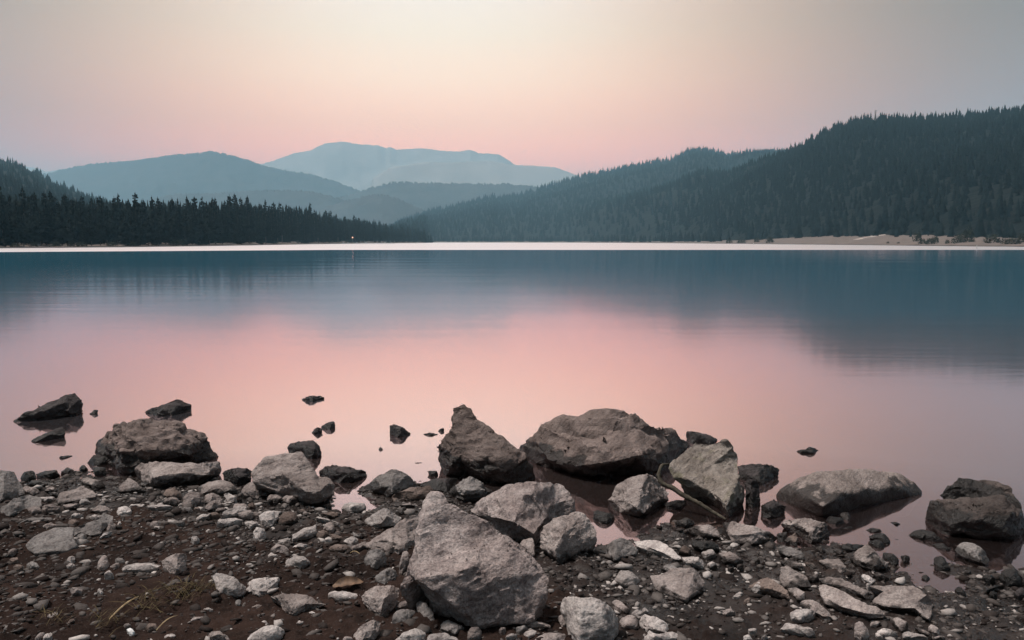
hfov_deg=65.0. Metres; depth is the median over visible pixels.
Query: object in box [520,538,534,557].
stone
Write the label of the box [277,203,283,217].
pine tree
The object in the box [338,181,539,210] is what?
hills
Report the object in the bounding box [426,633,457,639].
rock
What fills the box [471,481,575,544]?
rock
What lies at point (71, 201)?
pine tree
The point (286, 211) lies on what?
pine tree
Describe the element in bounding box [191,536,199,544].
stone
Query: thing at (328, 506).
stone
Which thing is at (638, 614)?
stone
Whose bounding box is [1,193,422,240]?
pine wood
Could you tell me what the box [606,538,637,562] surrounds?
stone
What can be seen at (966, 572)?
stone
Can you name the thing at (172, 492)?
stone
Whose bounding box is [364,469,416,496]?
rock
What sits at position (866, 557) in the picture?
rock
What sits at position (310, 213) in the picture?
pine tree
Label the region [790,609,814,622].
stone
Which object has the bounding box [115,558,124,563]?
stone
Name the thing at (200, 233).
pine tree
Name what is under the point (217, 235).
pine tree
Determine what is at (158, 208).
pine tree
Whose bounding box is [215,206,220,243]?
pine tree
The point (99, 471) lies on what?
stone
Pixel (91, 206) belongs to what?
pine tree
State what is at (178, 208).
pine tree
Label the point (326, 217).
pine tree
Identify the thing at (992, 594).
stone
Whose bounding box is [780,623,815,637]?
rock
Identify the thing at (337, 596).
stone
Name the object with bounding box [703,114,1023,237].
hills
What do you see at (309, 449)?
rock
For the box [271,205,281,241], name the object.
pine tree
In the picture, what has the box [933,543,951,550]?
stone
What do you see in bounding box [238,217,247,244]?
pine tree
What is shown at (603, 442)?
boulder
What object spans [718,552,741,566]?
stone
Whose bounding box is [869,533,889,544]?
stone
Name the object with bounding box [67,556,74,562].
stone
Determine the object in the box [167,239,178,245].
shrub
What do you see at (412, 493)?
rock
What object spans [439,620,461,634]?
stone
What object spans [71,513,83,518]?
stone
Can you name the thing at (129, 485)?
rock
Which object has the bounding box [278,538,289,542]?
stone
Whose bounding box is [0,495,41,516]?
slab
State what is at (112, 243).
shrub
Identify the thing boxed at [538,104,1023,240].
pine wood
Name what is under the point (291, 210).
pine tree
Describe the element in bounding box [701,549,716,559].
stone
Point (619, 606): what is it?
stone
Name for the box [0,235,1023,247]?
shore land
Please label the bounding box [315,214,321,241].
pine tree
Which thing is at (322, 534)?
stone
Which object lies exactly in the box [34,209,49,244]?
pine tree
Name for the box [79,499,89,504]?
stone
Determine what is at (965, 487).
boulder
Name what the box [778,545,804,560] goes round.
rock
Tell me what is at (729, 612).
stone
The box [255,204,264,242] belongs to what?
pine tree
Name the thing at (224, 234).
pine tree
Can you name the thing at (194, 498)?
stone
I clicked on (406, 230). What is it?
pine wood
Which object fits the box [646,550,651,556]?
stone
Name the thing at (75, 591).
stone
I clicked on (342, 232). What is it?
pine tree
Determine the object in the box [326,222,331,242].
pine tree
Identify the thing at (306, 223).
pine tree
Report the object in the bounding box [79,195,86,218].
pine tree
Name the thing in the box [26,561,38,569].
stone
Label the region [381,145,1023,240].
pine wood
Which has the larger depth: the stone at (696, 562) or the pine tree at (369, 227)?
the pine tree at (369, 227)
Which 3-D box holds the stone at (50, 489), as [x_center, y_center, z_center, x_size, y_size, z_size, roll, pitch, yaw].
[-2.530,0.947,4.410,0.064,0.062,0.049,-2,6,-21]
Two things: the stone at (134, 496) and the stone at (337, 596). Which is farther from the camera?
the stone at (134, 496)
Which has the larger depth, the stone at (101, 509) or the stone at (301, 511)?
the stone at (301, 511)
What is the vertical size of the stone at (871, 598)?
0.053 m
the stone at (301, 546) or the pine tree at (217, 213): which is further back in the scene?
the pine tree at (217, 213)
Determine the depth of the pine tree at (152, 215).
231.14 m
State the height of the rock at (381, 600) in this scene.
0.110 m
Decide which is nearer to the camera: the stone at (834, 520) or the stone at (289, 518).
the stone at (289, 518)
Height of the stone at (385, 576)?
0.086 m
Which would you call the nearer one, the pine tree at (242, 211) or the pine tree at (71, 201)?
the pine tree at (71, 201)
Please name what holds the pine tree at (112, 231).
on the shore land
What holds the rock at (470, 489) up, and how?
on the ground at (332, 617)
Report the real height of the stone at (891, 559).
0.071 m
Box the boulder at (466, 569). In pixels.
[400,491,548,628]
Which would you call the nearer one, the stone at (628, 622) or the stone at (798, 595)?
the stone at (628, 622)
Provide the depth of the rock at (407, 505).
4.13 m
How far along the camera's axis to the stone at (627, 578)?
3.21 m
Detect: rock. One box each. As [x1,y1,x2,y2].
[13,393,82,422]
[18,517,51,524]
[32,427,65,442]
[88,454,106,465]
[113,478,145,492]
[145,399,191,415]
[145,504,171,510]
[194,480,237,495]
[211,573,245,597]
[216,518,243,527]
[222,467,251,485]
[222,506,246,518]
[248,577,279,596]
[271,593,325,615]
[287,440,321,458]
[302,396,323,401]
[312,427,322,433]
[315,516,339,525]
[319,465,366,482]
[321,421,334,429]
[353,620,380,639]
[361,585,399,614]
[363,515,417,553]
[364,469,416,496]
[390,424,409,436]
[390,502,417,507]
[392,486,433,501]
[396,628,425,639]
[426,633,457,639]
[448,477,492,501]
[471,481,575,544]
[526,621,550,630]
[535,633,565,639]
[540,512,596,563]
[608,474,668,516]
[639,614,668,632]
[644,630,677,639]
[686,431,716,443]
[686,524,719,539]
[691,540,719,552]
[737,464,778,484]
[744,478,759,507]
[761,499,785,518]
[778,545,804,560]
[779,565,812,591]
[780,560,804,570]
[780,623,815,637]
[781,518,829,543]
[796,447,817,453]
[800,600,831,620]
[850,544,888,570]
[902,631,927,639]
[909,529,942,541]
[955,542,988,565]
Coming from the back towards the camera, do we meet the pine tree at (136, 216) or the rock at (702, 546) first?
the pine tree at (136, 216)
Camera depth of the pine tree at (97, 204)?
235.79 m
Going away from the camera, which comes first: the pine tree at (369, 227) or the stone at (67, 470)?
the stone at (67, 470)
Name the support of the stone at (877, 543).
on the ground at (332, 617)
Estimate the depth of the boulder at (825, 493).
4.26 m
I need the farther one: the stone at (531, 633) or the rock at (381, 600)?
the rock at (381, 600)
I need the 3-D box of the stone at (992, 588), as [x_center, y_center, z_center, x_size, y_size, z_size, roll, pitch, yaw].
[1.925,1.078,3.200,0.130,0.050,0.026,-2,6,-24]
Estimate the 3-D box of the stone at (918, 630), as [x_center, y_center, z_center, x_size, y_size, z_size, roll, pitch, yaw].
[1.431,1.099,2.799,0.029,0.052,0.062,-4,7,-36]
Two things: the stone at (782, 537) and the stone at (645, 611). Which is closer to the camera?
the stone at (645, 611)
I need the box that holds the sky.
[0,0,1023,175]
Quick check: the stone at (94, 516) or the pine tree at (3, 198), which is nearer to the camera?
the stone at (94, 516)
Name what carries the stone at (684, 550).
on the ground at (332, 617)
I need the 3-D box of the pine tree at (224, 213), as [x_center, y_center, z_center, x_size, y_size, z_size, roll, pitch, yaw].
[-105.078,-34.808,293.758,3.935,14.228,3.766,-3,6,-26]
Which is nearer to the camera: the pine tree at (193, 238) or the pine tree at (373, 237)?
the pine tree at (193, 238)
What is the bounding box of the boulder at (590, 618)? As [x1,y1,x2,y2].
[560,596,618,639]
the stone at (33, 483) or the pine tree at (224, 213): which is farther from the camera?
the pine tree at (224, 213)
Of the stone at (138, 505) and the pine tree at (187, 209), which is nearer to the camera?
the stone at (138, 505)
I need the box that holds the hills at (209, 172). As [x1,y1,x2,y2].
[42,151,360,205]
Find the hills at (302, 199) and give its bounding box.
[145,189,343,213]
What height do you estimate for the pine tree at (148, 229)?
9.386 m
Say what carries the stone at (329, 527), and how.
on the ground at (332, 617)
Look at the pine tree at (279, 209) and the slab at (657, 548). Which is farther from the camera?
the pine tree at (279, 209)
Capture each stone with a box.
[8,548,16,556]
[9,557,18,563]
[13,564,22,571]
[20,471,35,482]
[23,486,39,495]
[26,480,47,486]
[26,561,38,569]
[27,506,41,514]
[35,632,44,639]
[36,470,59,478]
[41,504,60,513]
[43,523,56,528]
[43,633,52,639]
[44,496,54,501]
[45,487,57,492]
[49,492,57,497]
[61,467,74,475]
[62,503,78,510]
[66,563,74,568]
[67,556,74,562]
[68,519,78,524]
[70,587,82,595]
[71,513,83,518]
[76,533,86,538]
[79,465,87,471]
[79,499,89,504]
[81,477,104,491]
[89,514,99,519]
[92,505,110,513]
[93,467,105,475]
[97,555,108,570]
[97,589,103,594]
[99,531,112,539]
[104,570,113,579]
[107,522,115,530]
[110,563,119,568]
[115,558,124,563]
[117,506,131,515]
[126,628,134,635]
[130,504,143,506]
[131,494,145,498]
[146,623,156,632]
[150,521,159,526]
[160,497,179,506]
[161,553,186,574]
[162,488,181,498]
[164,634,175,637]
[174,520,185,526]
[182,492,200,506]
[182,507,192,512]
[190,616,201,620]
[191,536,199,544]
[196,513,210,520]
[201,499,221,511]
[204,493,220,503]
[208,631,229,639]
[210,512,219,519]
[215,508,225,512]
[224,493,236,503]
[233,503,247,508]
[235,600,240,605]
[237,510,253,521]
[240,482,257,498]
[245,521,258,528]
[247,625,284,639]
[248,502,255,509]
[253,527,265,539]
[255,489,262,499]
[259,511,278,526]
[267,493,278,504]
[270,544,288,552]
[272,494,285,504]
[277,512,298,525]
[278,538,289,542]
[282,495,297,505]
[282,496,290,505]
[285,555,309,568]
[292,525,317,541]
[294,543,307,549]
[297,509,304,514]
[316,530,327,538]
[320,512,339,518]
[323,522,334,532]
[325,504,331,509]
[325,537,331,542]
[328,591,357,601]
[329,544,349,552]
[330,534,342,540]
[341,502,365,512]
[343,636,352,639]
[344,536,358,544]
[351,542,366,550]
[364,549,386,569]
[365,508,400,527]
[375,568,396,584]
[392,609,414,623]
[395,510,403,515]
[396,601,409,610]
[399,551,408,574]
[416,601,434,620]
[427,471,437,476]
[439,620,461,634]
[467,627,481,639]
[499,627,505,634]
[506,633,517,639]
[516,625,527,634]
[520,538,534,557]
[523,629,536,637]
[558,615,566,626]
[593,510,614,523]
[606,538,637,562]
[612,600,629,613]
[615,570,639,586]
[619,615,638,629]
[631,609,643,619]
[642,608,648,614]
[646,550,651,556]
[661,563,676,571]
[663,500,685,508]
[675,518,694,527]
[679,545,690,556]
[681,556,703,568]
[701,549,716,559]
[707,561,717,569]
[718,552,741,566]
[720,608,734,615]
[727,567,733,572]
[733,592,742,599]
[737,564,743,571]
[743,598,751,604]
[743,635,751,639]
[748,628,755,634]
[751,582,761,593]
[761,635,767,639]
[777,532,786,541]
[785,533,797,546]
[787,587,805,602]
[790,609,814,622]
[804,562,816,571]
[809,573,820,582]
[816,547,824,552]
[826,516,843,524]
[833,548,843,554]
[840,512,850,519]
[841,543,863,551]
[854,621,869,639]
[861,574,875,584]
[866,528,881,531]
[868,540,885,547]
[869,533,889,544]
[869,595,876,601]
[870,621,880,627]
[873,572,888,581]
[875,628,888,639]
[877,629,897,636]
[882,552,898,565]
[891,617,908,632]
[901,555,909,563]
[914,627,931,639]
[921,575,929,580]
[928,624,939,636]
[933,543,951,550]
[933,556,950,571]
[933,636,945,639]
[954,587,966,596]
[964,570,970,575]
[982,574,994,585]
[986,585,1004,593]
[989,591,997,599]
[998,568,1021,586]
[1014,587,1023,599]
[1017,570,1023,584]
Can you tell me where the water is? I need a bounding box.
[0,242,1023,592]
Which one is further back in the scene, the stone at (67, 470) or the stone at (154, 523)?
the stone at (67, 470)
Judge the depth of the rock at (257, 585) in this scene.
3.03 m
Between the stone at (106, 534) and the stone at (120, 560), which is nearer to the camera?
the stone at (120, 560)
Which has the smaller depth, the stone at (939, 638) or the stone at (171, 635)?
the stone at (171, 635)
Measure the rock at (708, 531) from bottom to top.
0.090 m
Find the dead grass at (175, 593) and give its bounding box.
[33,572,239,635]
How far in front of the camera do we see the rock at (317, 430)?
5.89 m
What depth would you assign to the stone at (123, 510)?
3.94 m
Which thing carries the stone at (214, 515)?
on the ground at (332, 617)
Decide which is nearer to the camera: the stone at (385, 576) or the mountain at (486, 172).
the stone at (385, 576)
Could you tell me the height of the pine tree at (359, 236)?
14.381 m
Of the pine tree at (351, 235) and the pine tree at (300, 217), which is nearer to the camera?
the pine tree at (300, 217)
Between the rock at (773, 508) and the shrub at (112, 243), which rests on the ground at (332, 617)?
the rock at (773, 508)
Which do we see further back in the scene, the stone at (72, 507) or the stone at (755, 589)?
the stone at (72, 507)
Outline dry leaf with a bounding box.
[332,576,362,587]
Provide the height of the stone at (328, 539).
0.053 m
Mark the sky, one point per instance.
(572, 86)
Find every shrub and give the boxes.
[10,243,21,246]
[48,240,60,246]
[66,240,75,245]
[76,241,86,245]
[106,242,118,245]
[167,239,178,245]
[176,239,184,245]
[766,237,774,242]
[912,232,921,240]
[925,238,936,243]
[951,233,963,243]
[959,226,974,241]
[983,234,1000,242]
[1000,236,1021,243]
[1017,232,1023,242]
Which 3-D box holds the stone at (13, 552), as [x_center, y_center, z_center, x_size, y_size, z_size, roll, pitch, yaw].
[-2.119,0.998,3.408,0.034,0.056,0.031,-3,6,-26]
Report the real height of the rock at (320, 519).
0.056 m
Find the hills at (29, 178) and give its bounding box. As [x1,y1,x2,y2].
[0,161,85,203]
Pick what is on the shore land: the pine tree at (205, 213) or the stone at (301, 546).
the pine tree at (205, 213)
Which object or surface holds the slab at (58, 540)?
on the ground at (332, 617)
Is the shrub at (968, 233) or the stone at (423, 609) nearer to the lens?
the stone at (423, 609)
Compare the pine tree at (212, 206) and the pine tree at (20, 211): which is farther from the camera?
the pine tree at (212, 206)
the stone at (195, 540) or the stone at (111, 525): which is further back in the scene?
the stone at (111, 525)
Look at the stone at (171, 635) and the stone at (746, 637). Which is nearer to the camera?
the stone at (171, 635)
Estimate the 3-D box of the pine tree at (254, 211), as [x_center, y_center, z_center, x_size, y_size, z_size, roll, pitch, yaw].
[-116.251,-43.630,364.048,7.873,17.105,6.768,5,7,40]
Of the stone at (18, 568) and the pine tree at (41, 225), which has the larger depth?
the pine tree at (41, 225)
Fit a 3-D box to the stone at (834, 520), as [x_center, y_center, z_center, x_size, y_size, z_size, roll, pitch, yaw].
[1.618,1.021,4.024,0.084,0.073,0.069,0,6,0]
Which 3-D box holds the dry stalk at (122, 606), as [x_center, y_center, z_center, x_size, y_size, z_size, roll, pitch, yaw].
[-1.328,0.980,2.753,0.005,0.015,0.173,1,6,6]
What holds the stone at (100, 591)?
on the ground at (332, 617)
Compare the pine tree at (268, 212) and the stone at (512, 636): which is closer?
the stone at (512, 636)
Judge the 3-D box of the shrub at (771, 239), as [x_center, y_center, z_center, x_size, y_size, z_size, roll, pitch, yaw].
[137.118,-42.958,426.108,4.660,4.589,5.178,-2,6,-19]
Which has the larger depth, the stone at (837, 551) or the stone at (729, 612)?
the stone at (837, 551)
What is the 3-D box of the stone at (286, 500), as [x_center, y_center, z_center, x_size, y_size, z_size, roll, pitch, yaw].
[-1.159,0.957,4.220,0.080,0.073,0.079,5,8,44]
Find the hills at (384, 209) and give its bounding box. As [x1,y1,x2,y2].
[317,194,424,225]
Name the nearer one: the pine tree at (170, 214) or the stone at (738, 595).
the stone at (738, 595)
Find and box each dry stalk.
[109,596,138,618]
[137,585,181,595]
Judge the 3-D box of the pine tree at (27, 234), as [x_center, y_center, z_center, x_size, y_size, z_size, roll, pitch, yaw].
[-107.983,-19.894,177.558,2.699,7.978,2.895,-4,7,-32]
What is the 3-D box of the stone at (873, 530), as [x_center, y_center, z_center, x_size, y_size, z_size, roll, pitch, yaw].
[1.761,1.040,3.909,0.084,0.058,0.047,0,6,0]
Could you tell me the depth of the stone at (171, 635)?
2.59 m
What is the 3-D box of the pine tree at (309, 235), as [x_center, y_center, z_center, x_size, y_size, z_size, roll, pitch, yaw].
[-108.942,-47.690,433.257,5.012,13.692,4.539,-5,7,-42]
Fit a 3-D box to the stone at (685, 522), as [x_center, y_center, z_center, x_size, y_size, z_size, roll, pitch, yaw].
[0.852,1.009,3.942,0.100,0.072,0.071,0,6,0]
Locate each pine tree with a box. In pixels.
[0,186,6,212]
[1,213,15,245]
[6,208,26,244]
[17,188,27,244]
[18,207,27,244]
[19,214,29,245]
[29,194,39,213]
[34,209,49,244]
[38,200,55,245]
[40,191,47,210]
[47,191,55,215]
[50,207,72,245]
[56,194,69,243]
[66,201,88,244]
[68,199,73,218]
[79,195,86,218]
[81,215,92,244]
[86,207,96,244]
[89,198,94,218]
[90,205,102,244]
[92,197,100,219]
[94,216,105,244]
[96,196,104,217]
[109,198,121,225]
[109,212,119,243]
[115,194,123,217]
[118,203,123,222]
[119,213,134,245]
[125,199,130,216]
[126,201,135,229]
[126,208,140,245]
[131,193,140,214]
[133,201,147,244]
[138,217,146,244]
[139,200,151,242]
[143,214,155,245]
[148,199,155,217]
[148,203,158,227]
[150,217,160,243]
[155,196,161,220]
[157,208,173,243]
[157,218,163,243]
[167,203,176,233]
[175,198,183,222]
[181,196,190,226]
[181,210,190,244]
[187,203,197,241]
[188,216,198,244]
[196,209,208,244]
[199,197,205,220]
[202,204,214,242]
[204,210,217,244]
[210,201,214,219]
[210,208,223,243]
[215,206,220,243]
[219,210,227,243]
[220,207,228,242]
[225,198,239,243]
[225,219,229,241]
[226,195,235,221]
[232,193,238,207]
[232,214,241,243]
[234,199,244,225]
[238,196,245,224]
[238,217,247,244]
[243,198,253,220]
[244,208,256,243]
[253,205,256,237]
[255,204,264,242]
[255,218,262,243]
[263,200,267,213]
[266,210,277,243]
[267,206,271,221]
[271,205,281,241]
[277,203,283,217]
[279,211,285,241]
[283,219,291,241]
[284,205,288,217]
[287,207,295,241]
[291,216,295,241]
[293,206,300,242]
[293,216,301,243]
[295,209,308,241]
[300,209,308,239]
[301,220,307,242]
[306,222,314,242]
[307,213,314,242]
[308,204,312,221]
[311,210,319,242]
[314,220,320,242]
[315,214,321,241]
[318,222,327,242]
[323,210,327,226]
[325,211,333,240]
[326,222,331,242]
[330,222,336,242]
[335,218,341,237]
[338,221,345,239]
[344,224,348,239]
[349,225,353,242]
[352,223,358,242]
[356,224,361,242]
[361,228,366,242]
[366,222,371,241]
[367,229,370,239]
[371,227,376,241]
[382,227,384,241]
[385,226,390,241]
[422,229,425,241]
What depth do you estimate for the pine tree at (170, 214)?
243.86 m
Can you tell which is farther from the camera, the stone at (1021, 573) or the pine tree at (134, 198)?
the pine tree at (134, 198)
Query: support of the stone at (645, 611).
on the ground at (332, 617)
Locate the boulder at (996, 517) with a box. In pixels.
[925,495,1023,538]
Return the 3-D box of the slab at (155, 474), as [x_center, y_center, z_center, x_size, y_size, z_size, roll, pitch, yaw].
[-2.011,0.916,4.728,0.523,0.208,0.408,0,6,0]
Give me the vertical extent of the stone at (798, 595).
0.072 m
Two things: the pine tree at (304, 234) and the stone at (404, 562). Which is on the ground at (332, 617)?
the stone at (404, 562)
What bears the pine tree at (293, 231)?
on the shore land
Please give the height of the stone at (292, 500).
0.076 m
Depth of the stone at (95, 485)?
4.53 m
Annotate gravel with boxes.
[0,471,1023,639]
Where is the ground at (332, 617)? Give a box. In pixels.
[0,471,1023,639]
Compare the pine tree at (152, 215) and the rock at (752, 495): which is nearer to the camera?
the rock at (752, 495)
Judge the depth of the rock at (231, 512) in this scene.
3.93 m
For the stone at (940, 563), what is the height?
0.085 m
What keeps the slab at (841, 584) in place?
on the ground at (332, 617)
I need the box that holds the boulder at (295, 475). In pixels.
[251,452,334,506]
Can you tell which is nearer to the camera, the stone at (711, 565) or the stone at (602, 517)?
the stone at (711, 565)
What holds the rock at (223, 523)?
on the ground at (332, 617)
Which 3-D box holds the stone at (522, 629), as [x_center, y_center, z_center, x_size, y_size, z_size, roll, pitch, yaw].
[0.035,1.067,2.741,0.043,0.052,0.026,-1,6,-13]
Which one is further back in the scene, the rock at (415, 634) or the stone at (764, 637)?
the stone at (764, 637)
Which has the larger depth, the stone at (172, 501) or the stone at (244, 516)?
the stone at (172, 501)
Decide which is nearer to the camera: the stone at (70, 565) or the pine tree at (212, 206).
the stone at (70, 565)
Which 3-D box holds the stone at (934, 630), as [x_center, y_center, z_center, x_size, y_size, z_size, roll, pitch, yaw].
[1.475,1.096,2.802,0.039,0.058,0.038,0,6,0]
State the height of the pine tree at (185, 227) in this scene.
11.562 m
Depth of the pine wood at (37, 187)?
979.86 m
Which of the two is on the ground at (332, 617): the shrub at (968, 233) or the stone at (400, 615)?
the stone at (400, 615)
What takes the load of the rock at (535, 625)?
on the ground at (332, 617)
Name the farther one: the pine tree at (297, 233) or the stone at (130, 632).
the pine tree at (297, 233)
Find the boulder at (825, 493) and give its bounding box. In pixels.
[776,469,921,516]
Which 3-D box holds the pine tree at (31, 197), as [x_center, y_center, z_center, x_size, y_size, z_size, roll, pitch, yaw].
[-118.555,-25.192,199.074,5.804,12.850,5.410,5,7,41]
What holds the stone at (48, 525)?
on the ground at (332, 617)
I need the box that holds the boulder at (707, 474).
[668,439,744,516]
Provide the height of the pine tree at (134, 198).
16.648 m
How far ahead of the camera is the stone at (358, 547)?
3.50 m
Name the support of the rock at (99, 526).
on the ground at (332, 617)
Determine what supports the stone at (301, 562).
on the ground at (332, 617)
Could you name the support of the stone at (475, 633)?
on the ground at (332, 617)
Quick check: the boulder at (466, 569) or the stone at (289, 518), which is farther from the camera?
the stone at (289, 518)
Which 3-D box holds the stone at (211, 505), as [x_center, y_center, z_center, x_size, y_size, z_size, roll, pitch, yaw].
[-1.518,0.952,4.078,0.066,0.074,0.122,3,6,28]
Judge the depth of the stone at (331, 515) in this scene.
3.96 m
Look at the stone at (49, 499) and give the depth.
4.18 m
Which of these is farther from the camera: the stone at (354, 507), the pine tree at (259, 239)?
the pine tree at (259, 239)
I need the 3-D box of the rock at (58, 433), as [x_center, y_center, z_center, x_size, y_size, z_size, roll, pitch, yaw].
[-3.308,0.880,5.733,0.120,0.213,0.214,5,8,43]
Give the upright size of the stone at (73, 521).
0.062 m
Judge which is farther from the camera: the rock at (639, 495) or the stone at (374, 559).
the rock at (639, 495)
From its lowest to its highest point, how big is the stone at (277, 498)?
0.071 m
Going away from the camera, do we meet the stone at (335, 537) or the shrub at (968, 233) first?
the stone at (335, 537)
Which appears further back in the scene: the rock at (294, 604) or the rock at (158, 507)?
the rock at (158, 507)
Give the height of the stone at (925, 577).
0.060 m
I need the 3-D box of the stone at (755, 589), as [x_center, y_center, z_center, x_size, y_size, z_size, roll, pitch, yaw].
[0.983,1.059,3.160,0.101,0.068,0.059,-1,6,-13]
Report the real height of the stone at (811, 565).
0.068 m
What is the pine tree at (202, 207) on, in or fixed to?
on the shore land
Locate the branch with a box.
[656,463,726,520]
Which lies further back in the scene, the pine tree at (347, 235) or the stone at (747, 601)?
the pine tree at (347, 235)
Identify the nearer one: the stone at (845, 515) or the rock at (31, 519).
the rock at (31, 519)
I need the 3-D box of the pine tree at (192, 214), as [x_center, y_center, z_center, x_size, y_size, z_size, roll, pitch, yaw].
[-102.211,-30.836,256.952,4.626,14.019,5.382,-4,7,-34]
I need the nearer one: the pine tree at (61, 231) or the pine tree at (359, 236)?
the pine tree at (61, 231)
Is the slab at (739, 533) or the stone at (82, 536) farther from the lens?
the slab at (739, 533)
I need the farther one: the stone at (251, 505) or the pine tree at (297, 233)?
the pine tree at (297, 233)
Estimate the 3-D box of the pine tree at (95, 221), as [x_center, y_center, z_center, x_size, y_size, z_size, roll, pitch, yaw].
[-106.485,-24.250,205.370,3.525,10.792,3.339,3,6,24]
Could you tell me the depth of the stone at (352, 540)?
3.57 m
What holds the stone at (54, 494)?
on the ground at (332, 617)
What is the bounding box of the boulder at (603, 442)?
[519,408,689,475]
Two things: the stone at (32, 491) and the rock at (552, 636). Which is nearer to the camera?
the rock at (552, 636)
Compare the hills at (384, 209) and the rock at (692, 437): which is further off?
the hills at (384, 209)
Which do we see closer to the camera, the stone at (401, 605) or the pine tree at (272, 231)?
the stone at (401, 605)
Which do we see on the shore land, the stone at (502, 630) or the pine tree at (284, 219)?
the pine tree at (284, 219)
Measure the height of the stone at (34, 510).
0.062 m
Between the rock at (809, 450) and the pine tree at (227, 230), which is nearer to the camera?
the rock at (809, 450)
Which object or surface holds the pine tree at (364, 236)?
on the shore land
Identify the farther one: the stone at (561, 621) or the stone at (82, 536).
the stone at (82, 536)
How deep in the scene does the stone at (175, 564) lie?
3.18 m
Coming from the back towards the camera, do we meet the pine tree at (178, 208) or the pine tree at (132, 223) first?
the pine tree at (178, 208)
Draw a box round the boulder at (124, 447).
[95,418,218,475]
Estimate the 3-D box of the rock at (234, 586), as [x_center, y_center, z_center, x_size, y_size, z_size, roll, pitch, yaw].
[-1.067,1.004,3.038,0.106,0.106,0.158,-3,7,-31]
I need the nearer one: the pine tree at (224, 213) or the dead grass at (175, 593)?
the dead grass at (175, 593)
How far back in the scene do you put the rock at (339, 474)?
4.71 m
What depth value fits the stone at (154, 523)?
3.75 m
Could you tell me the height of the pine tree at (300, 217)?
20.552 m
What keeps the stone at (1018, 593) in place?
on the ground at (332, 617)
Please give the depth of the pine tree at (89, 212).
204.85 m
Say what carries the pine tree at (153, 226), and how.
on the shore land
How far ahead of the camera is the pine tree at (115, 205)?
223.71 m
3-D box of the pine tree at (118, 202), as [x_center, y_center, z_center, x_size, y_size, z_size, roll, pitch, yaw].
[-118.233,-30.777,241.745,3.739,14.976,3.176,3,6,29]
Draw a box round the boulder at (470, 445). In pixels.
[437,404,534,483]
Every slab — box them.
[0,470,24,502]
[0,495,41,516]
[26,527,77,555]
[56,486,97,504]
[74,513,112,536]
[122,563,160,572]
[134,461,220,487]
[420,478,456,492]
[634,540,680,560]
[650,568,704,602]
[722,521,776,545]
[749,578,789,600]
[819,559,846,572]
[819,577,872,599]
[819,584,885,619]
[869,585,931,620]
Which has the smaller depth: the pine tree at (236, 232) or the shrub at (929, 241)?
the shrub at (929, 241)
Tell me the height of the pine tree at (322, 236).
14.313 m
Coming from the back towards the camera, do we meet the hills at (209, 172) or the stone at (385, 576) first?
the hills at (209, 172)
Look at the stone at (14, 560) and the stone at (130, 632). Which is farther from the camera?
the stone at (14, 560)
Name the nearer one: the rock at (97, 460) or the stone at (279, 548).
the stone at (279, 548)
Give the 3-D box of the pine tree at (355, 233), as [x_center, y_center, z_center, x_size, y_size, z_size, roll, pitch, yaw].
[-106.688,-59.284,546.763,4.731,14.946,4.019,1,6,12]
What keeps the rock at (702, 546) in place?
on the ground at (332, 617)
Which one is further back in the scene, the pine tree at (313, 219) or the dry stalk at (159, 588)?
the pine tree at (313, 219)
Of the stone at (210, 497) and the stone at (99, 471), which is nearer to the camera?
the stone at (210, 497)
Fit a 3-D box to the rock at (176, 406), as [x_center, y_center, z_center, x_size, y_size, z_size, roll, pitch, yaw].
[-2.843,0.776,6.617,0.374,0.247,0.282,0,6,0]
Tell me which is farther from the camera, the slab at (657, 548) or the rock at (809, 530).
the rock at (809, 530)
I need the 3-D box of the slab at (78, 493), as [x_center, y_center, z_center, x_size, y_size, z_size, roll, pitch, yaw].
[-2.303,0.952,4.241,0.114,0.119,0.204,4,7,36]
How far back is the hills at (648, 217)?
1341.71 m
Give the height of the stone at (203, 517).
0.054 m
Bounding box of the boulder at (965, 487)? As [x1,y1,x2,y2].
[940,478,1023,514]
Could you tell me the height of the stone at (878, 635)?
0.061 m
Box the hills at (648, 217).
[420,152,810,241]
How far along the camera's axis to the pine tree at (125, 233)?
205.58 m
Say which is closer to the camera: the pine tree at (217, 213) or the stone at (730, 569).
the stone at (730, 569)
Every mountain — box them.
[26,142,580,190]
[370,161,580,187]
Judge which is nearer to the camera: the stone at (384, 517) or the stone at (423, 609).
the stone at (423, 609)
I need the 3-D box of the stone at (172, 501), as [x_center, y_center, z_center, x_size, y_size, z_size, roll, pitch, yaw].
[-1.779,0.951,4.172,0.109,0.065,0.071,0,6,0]
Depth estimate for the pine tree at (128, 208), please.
217.37 m
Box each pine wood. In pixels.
[0,156,126,205]
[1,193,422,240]
[339,218,432,242]
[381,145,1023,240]
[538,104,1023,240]
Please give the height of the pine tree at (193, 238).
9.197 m
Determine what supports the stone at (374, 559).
on the ground at (332, 617)
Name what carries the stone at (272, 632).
on the ground at (332, 617)
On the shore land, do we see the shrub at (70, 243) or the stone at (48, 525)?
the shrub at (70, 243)
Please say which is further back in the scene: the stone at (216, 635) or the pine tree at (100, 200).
the pine tree at (100, 200)
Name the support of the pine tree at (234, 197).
on the shore land
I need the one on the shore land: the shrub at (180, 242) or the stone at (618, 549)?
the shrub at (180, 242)
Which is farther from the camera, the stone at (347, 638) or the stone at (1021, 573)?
the stone at (1021, 573)
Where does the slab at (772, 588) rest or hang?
on the ground at (332, 617)

